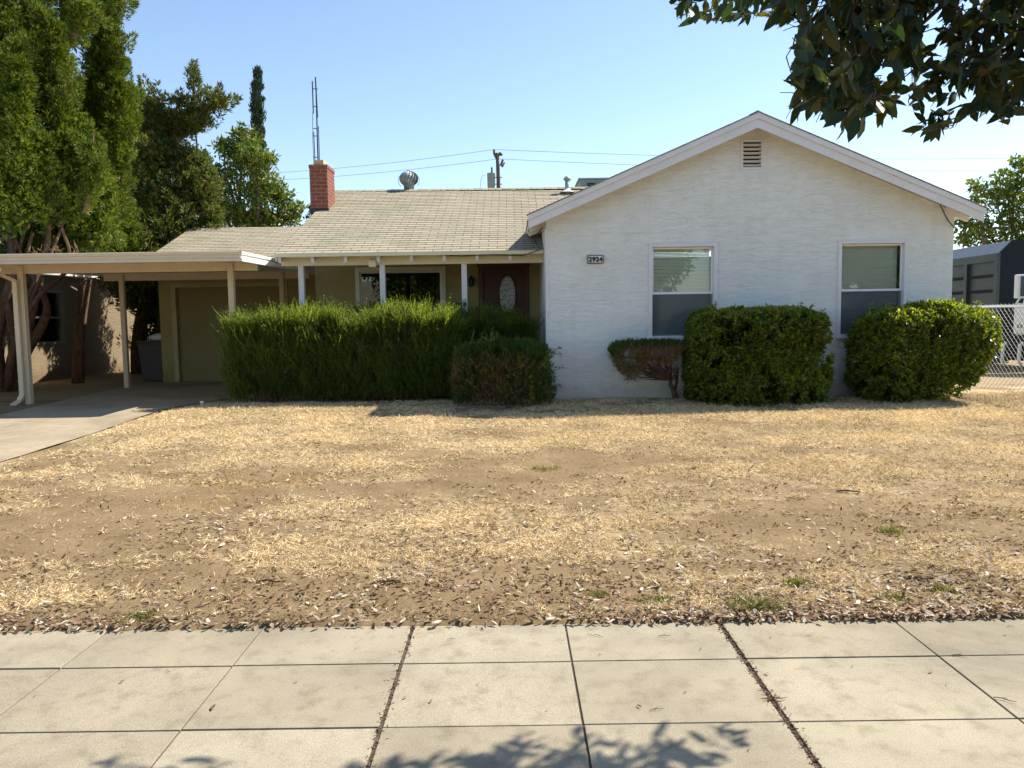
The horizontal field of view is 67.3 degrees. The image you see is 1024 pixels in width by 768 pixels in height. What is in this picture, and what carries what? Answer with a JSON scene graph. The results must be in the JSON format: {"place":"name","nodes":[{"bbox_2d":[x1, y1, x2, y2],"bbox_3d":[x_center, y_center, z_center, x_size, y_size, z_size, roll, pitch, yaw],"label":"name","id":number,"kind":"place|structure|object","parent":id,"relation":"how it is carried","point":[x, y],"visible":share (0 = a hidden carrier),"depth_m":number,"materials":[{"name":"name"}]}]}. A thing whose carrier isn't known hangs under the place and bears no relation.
{"place":"outdoors","nodes":[
{"label":"outdoors","id":0,"kind":"place"},
{"bbox_2d":[0,380,293,461],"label":"driveway","id":1,"kind":"structure","parent":0,"point":[27,430],"depth_m":11.53,"materials":[{"name":"concrete"}]},
{"bbox_2d":[0,251,314,405],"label":"carport","id":2,"kind":"object","parent":1,"relation":"on","point":[121,268],"visible":0.95,"depth_m":12.74,"materials":[{"name":"beige wood"}]},
{"bbox_2d":[37,244,63,253],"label":"dried weed","id":3,"kind":"object","parent":2,"relation":"on","point":[50,249],"visible":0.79,"depth_m":11.94,"materials":[{"name":"brown plant"}]},
{"bbox_2d":[71,242,83,252],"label":"dried weed","id":4,"kind":"object","parent":2,"relation":"on","point":[75,248],"visible":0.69,"depth_m":11.95,"materials":[{"name":"brown plant"}]},
{"bbox_2d":[67,276,101,293],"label":"bare branch","id":5,"kind":"object","parent":2,"relation":"hanging from","point":[80,284],"visible":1,"depth_m":16.66,"materials":[{"name":"brown plant"}]},
{"bbox_2d":[0,617,1023,767],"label":"sidewalk","id":6,"kind":"structure","parent":0,"point":[887,699],"depth_m":3.09,"materials":[{"name":"concrete"}]},
{"bbox_2d":[0,624,1020,767],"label":"joint soil","id":7,"kind":"structure","parent":6,"relation":"on","point":[579,705],"depth_m":3.04,"materials":[{"name":"brown soil"}]},
{"bbox_2d":[0,595,1023,767],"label":"soil crumbs","id":8,"kind":"object","parent":7,"relation":"on","point":[736,650],"visible":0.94,"depth_m":3.84,"materials":[{"name":"brown soil"}]},
{"bbox_2d":[0,360,1023,631],"bbox_3d":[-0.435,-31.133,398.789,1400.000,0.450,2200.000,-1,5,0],"label":"ground","id":9,"kind":"structure","parent":0,"point":[480,474],"depth_m":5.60,"materials":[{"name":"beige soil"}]},
{"bbox_2d":[0,0,115,391],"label":"juniper tree","id":10,"kind":"object","parent":9,"relation":"on","point":[48,179],"visible":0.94,"depth_m":15.05,"materials":[{"name":"green plant"}]},
{"bbox_2d":[0,239,153,382],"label":"neighbour house","id":11,"kind":"structure","parent":9,"relation":"on","point":[51,356],"depth_m":19.23,"materials":[{"name":"beige paint"}]},
{"bbox_2d":[27,289,65,344],"bbox_3d":[-11.051,-1.581,18.169,0.105,1.280,1.480,-1,5,0],"label":"window","id":12,"kind":"structure","parent":11,"relation":"in","point":[59,293],"depth_m":18.83,"materials":[{"name":"brown wood"}]},
{"bbox_2d":[62,0,147,383],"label":"juniper tree","id":13,"kind":"object","parent":9,"relation":"on","point":[110,104],"visible":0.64,"depth_m":16.84,"materials":[{"name":"green plant"}]},
{"bbox_2d":[116,606,164,621],"bbox_3d":[-1.907,1.171,3.930,0.252,0.054,0.176,-1,5,0],"label":"weed tuft","id":14,"kind":"object","parent":9,"relation":"on","point":[149,611],"visible":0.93,"depth_m":3.93,"materials":[{"name":"green plant"}]},
{"bbox_2d":[136,340,162,380],"bbox_3d":[-8.278,-0.531,17.926,0.620,0.969,0.699,-1,5,0],"label":"trash bin","id":15,"kind":"object","parent":9,"relation":"on","point":[150,354],"visible":0.63,"depth_m":17.64,"materials":[{"name":"plastic"}]},
{"bbox_2d":[149,333,160,339],"bbox_3d":[-8.159,-1.091,17.808,0.443,0.170,0.374,-3,5,-24],"label":"rubbish bag","id":16,"kind":"object","parent":15,"relation":"on","point":[157,336],"visible":0.57,"depth_m":17.66,"materials":[{"name":"grey plastic"}]},
{"bbox_2d":[93,57,243,373],"bbox_3d":[-9.341,-4.322,20.769,3.896,8.634,3.848,-3,5,-30],"label":"juniper tree","id":17,"kind":"object","parent":9,"relation":"on","point":[179,198],"visible":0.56,"depth_m":20.15,"materials":[{"name":"green plant"}]},
{"bbox_2d":[195,121,308,227],"bbox_3d":[-9.269,-4.786,26.724,4.559,8.585,1.937,-1,5,0],"label":"broadleaf tree","id":18,"kind":"object","parent":9,"relation":"on","point":[241,156],"visible":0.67,"depth_m":26.30,"materials":[{"name":"green plant"}]},
{"bbox_2d":[247,65,269,212],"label":"italian cypress","id":19,"kind":"object","parent":9,"relation":"on","point":[257,100],"visible":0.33,"depth_m":50.21,"materials":[{"name":"green plant"}]},
{"bbox_2d":[256,578,285,582],"bbox_3d":[-1.369,1.117,4.379,0.172,0.018,0.049,0,5,6],"label":"stick","id":20,"kind":"object","parent":9,"relation":"on","point":[271,580],"visible":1,"depth_m":4.37,"materials":[{"name":"brown wood"}]},
{"bbox_2d":[299,202,310,226],"bbox_3d":[-6.283,-3.147,24.840,1.208,5.447,0.869,-1,5,0],"label":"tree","id":21,"kind":"object","parent":9,"relation":"on","point":[307,216],"visible":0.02,"depth_m":24.60,"materials":[{"name":"green plant"}]},
{"bbox_2d":[281,291,343,386],"bbox_3d":[-3.495,-0.726,13.691,1.367,1.858,0.802,-2,5,-13],"label":"rosemary sprout","id":22,"kind":"object","parent":9,"relation":"on","point":[295,305],"visible":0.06,"depth_m":13.56,"materials":[{"name":"green plant"}]},
{"bbox_2d":[209,291,480,401],"bbox_3d":[-2.604,-0.574,12.466,4.350,1.847,1.653,-1,5,0],"label":"rosemary hedge","id":23,"kind":"object","parent":9,"relation":"on","point":[419,324],"visible":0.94,"depth_m":11.96,"materials":[{"name":"green plant"}]},
{"bbox_2d":[382,580,407,583],"bbox_3d":[-0.652,1.107,4.314,0.154,0.016,0.044,1,5,17],"label":"stick","id":24,"kind":"object","parent":9,"relation":"on","point":[393,581],"visible":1,"depth_m":4.32,"materials":[{"name":"brown wood"}]},
{"bbox_2d":[442,299,544,396],"bbox_3d":[-0.349,-0.564,12.647,1.883,1.742,1.101,-1,5,0],"label":"rosemary hedge","id":25,"kind":"object","parent":9,"relation":"on","point":[508,323],"visible":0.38,"depth_m":12.32,"materials":[{"name":"green plant"}]},
{"bbox_2d":[487,149,504,187],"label":"utility pole","id":26,"kind":"object","parent":9,"relation":"on","point":[491,177],"visible":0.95,"depth_m":46.97,"materials":[{"name":"brown wood"}]},
{"bbox_2d":[278,149,991,172],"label":"power line","id":27,"kind":"object","parent":26,"relation":"attached to","point":[571,152],"visible":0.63,"depth_m":49.51,"materials":[{"name":"metal"}]},
{"bbox_2d":[284,159,1017,179],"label":"power line","id":28,"kind":"object","parent":26,"relation":"attached to","point":[494,159],"visible":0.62,"depth_m":48.50,"materials":[{"name":"metal"}]},
{"bbox_2d":[448,327,564,406],"bbox_3d":[-0.089,-0.266,11.520,1.778,1.193,1.429,-1,5,0],"label":"clipped bush","id":29,"kind":"object","parent":9,"relation":"on","point":[465,369],"visible":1,"depth_m":11.17,"materials":[{"name":"green plant"}]},
{"bbox_2d":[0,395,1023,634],"bbox_3d":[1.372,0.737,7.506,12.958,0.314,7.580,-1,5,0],"label":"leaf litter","id":30,"kind":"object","parent":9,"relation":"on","point":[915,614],"visible":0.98,"depth_m":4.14,"materials":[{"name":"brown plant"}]},
{"bbox_2d":[531,463,563,471],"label":"weed tuft","id":31,"kind":"object","parent":9,"relation":"on","point":[543,467],"visible":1,"depth_m":7.09,"materials":[{"name":"plant"}]},
{"bbox_2d":[114,394,1023,526],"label":"golden grass","id":32,"kind":"structure","parent":9,"relation":"on","point":[609,436],"depth_m":6.88,"materials":[{"name":"beige plant"}]},
{"bbox_2d":[156,110,987,399],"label":"house","id":33,"kind":"structure","parent":9,"relation":"on","point":[763,208],"depth_m":11.96,"materials":[{"name":"white brick"}]},
{"bbox_2d":[177,286,282,381],"bbox_3d":[-6.351,-1.129,17.489,2.430,2.140,0.040,-1,5,0],"label":"garage door","id":34,"kind":"structure","parent":33,"relation":"in","point":[196,313],"depth_m":17.44,"materials":[{"name":"paint"}]},
{"bbox_2d":[312,77,319,163],"bbox_3d":[-4.066,-4.963,15.958,0.136,2.715,0.225,-3,5,-27],"label":"tv antenna","id":35,"kind":"object","parent":33,"relation":"attached to","point":[317,136],"visible":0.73,"depth_m":15.93,"materials":[{"name":"black metal"}]},
{"bbox_2d":[369,260,375,266],"bbox_3d":[-2.338,-2.017,12.896,0.120,0.115,0.070,-1,5,0],"label":"junction box","id":36,"kind":"object","parent":33,"relation":"attached to","point":[372,263],"visible":1,"depth_m":12.86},
{"bbox_2d":[355,266,445,349],"bbox_3d":[-2.105,-1.435,14.665,1.710,1.570,0.130,-1,5,0],"label":"picture window","id":37,"kind":"structure","parent":33,"relation":"in","point":[409,282],"depth_m":14.62,"materials":[{"name":"glass"}]},
{"bbox_2d":[468,275,473,286],"bbox_3d":[-0.767,-1.946,14.512,0.120,0.217,0.151,-1,5,0],"label":"wall lantern","id":38,"kind":"object","parent":33,"relation":"attached to","point":[471,281],"depth_m":14.45,"materials":[{"name":"black metal"}]},
{"bbox_2d":[441,227,542,256],"bbox_3d":[-0.225,-2.281,12.552,1.938,0.365,0.674,2,5,28],"label":"loose cable","id":39,"kind":"object","parent":33,"relation":"on","point":[501,255],"visible":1,"depth_m":12.72,"materials":[{"name":"metal"}]},
{"bbox_2d":[483,267,524,374],"bbox_3d":[-0.146,-1.163,14.680,0.784,2.125,0.031,-1,5,0],"label":"front door","id":40,"kind":"structure","parent":33,"relation":"in","point":[504,285],"depth_m":14.63,"materials":[{"name":"brown paint"}]},
{"bbox_2d":[575,177,608,186],"bbox_3d":[2.248,-4.437,18.102,1.460,0.633,1.080,-1,5,0],"label":"rooftop cooler","id":41,"kind":"object","parent":33,"relation":"on","point":[584,182],"visible":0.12,"depth_m":17.58,"materials":[{"name":"grey paint"}]},
{"bbox_2d":[587,255,603,263],"bbox_3d":[1.287,-1.921,11.856,0.247,0.127,0.047,-1,5,0],"label":"house number sign","id":42,"kind":"object","parent":33,"relation":"attached to","point":[595,259],"visible":1,"depth_m":11.84,"materials":[{"name":"white metal"}]},
{"bbox_2d":[647,243,717,339],"bbox_3d":[2.648,-1.435,11.986,1.095,1.485,0.230,-1,5,0],"label":"window","id":43,"kind":"structure","parent":33,"relation":"in","point":[668,311],"depth_m":12.01,"materials":[{"name":"glass"}]},
{"bbox_2d":[835,239,908,338],"bbox_3d":[5.580,-1.474,11.986,1.110,1.510,0.230,-1,5,0],"label":"window","id":44,"kind":"structure","parent":33,"relation":"in","point":[851,303],"depth_m":12.00,"materials":[{"name":"glass"}]},
{"bbox_2d":[940,205,955,233],"bbox_3d":[6.733,-2.458,11.848,0.368,0.591,0.133,-4,6,-34],"label":"loose cable","id":45,"kind":"object","parent":33,"relation":"hanging from","point":[947,218],"visible":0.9,"depth_m":11.79,"materials":[{"name":"metal"}]},
{"bbox_2d":[584,588,612,596],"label":"weed tuft","id":46,"kind":"object","parent":9,"relation":"on","point":[595,593],"visible":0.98,"depth_m":4.15,"materials":[{"name":"green plant"}]},
{"bbox_2d":[607,337,688,399],"bbox_3d":[2.063,-0.213,11.569,1.304,1.015,1.030,-1,5,0],"label":"clipped bush","id":47,"kind":"object","parent":9,"relation":"on","point":[670,346],"visible":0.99,"depth_m":11.37,"materials":[{"name":"green plant"}]},
{"bbox_2d":[632,592,678,605],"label":"weed tuft","id":48,"kind":"object","parent":9,"relation":"on","point":[658,599],"visible":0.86,"depth_m":4.05,"materials":[{"name":"green plant"}]},
{"bbox_2d":[724,591,787,612],"bbox_3d":[1.251,1.120,3.958,0.326,0.062,0.239,-1,5,0],"label":"weed tuft","id":49,"kind":"object","parent":9,"relation":"on","point":[748,604],"visible":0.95,"depth_m":3.95,"materials":[{"name":"green plant"}]},
{"bbox_2d":[680,300,834,406],"bbox_3d":[3.608,-0.465,11.411,2.196,1.567,1.367,-1,5,0],"label":"clipped hedge","id":50,"kind":"object","parent":9,"relation":"on","point":[781,347],"visible":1,"depth_m":10.92,"materials":[{"name":"green plant"}]},
{"bbox_2d":[772,574,811,586],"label":"weed tuft","id":51,"kind":"object","parent":9,"relation":"on","point":[795,580],"visible":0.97,"depth_m":4.26,"materials":[{"name":"green plant"}]},
{"bbox_2d":[669,0,1023,142],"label":"street tree","id":52,"kind":"object","parent":9,"relation":"on","point":[849,92],"visible":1,"depth_m":2.98,"materials":[{"name":"green plant"}]},
{"bbox_2d":[836,489,860,491],"bbox_3d":[2.694,0.855,6.171,0.188,0.020,0.054,0,5,9],"label":"stick","id":53,"kind":"object","parent":9,"relation":"on","point":[847,490],"visible":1,"depth_m":6.16,"materials":[{"name":"brown wood"}]},
{"bbox_2d":[875,524,909,534],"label":"weed tuft","id":54,"kind":"object","parent":9,"relation":"on","point":[886,529],"visible":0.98,"depth_m":5.12,"materials":[{"name":"green plant"}]},
{"bbox_2d":[871,590,913,601],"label":"weed tuft","id":55,"kind":"object","parent":9,"relation":"on","point":[897,597],"visible":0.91,"depth_m":4.03,"materials":[{"name":"green plant"}]},
{"bbox_2d":[842,298,1004,402],"bbox_3d":[6.029,-0.489,11.344,2.215,1.555,1.403,-1,5,0],"label":"clipped hedge","id":56,"kind":"object","parent":9,"relation":"on","point":[887,341],"visible":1,"depth_m":10.86,"materials":[{"name":"green plant"}]},
{"bbox_2d":[924,582,959,592],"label":"weed tuft","id":57,"kind":"object","parent":9,"relation":"on","point":[945,588],"visible":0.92,"depth_m":4.12,"materials":[{"name":"green plant"}]},
{"bbox_2d":[953,152,1023,247],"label":"broadleaf tree","id":58,"kind":"object","parent":9,"relation":"on","point":[1011,191],"visible":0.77,"depth_m":32.32,"materials":[{"name":"green plant"}]},
{"bbox_2d":[966,303,1023,392],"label":"chain link fence","id":59,"kind":"object","parent":9,"relation":"on","point":[1000,306],"visible":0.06,"depth_m":12.02,"materials":[{"name":"metal"}]},
{"bbox_2d":[14,0,1023,256],"label":"sky","id":60,"kind":"structure","parent":0,"point":[397,81],"materials":[{"name":"blue"}]},
{"bbox_2d":[952,240,1023,365],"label":"shed","id":61,"kind":"structure","parent":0,"point":[990,274],"depth_m":20.92,"materials":[{"name":"paint"}]}
]}

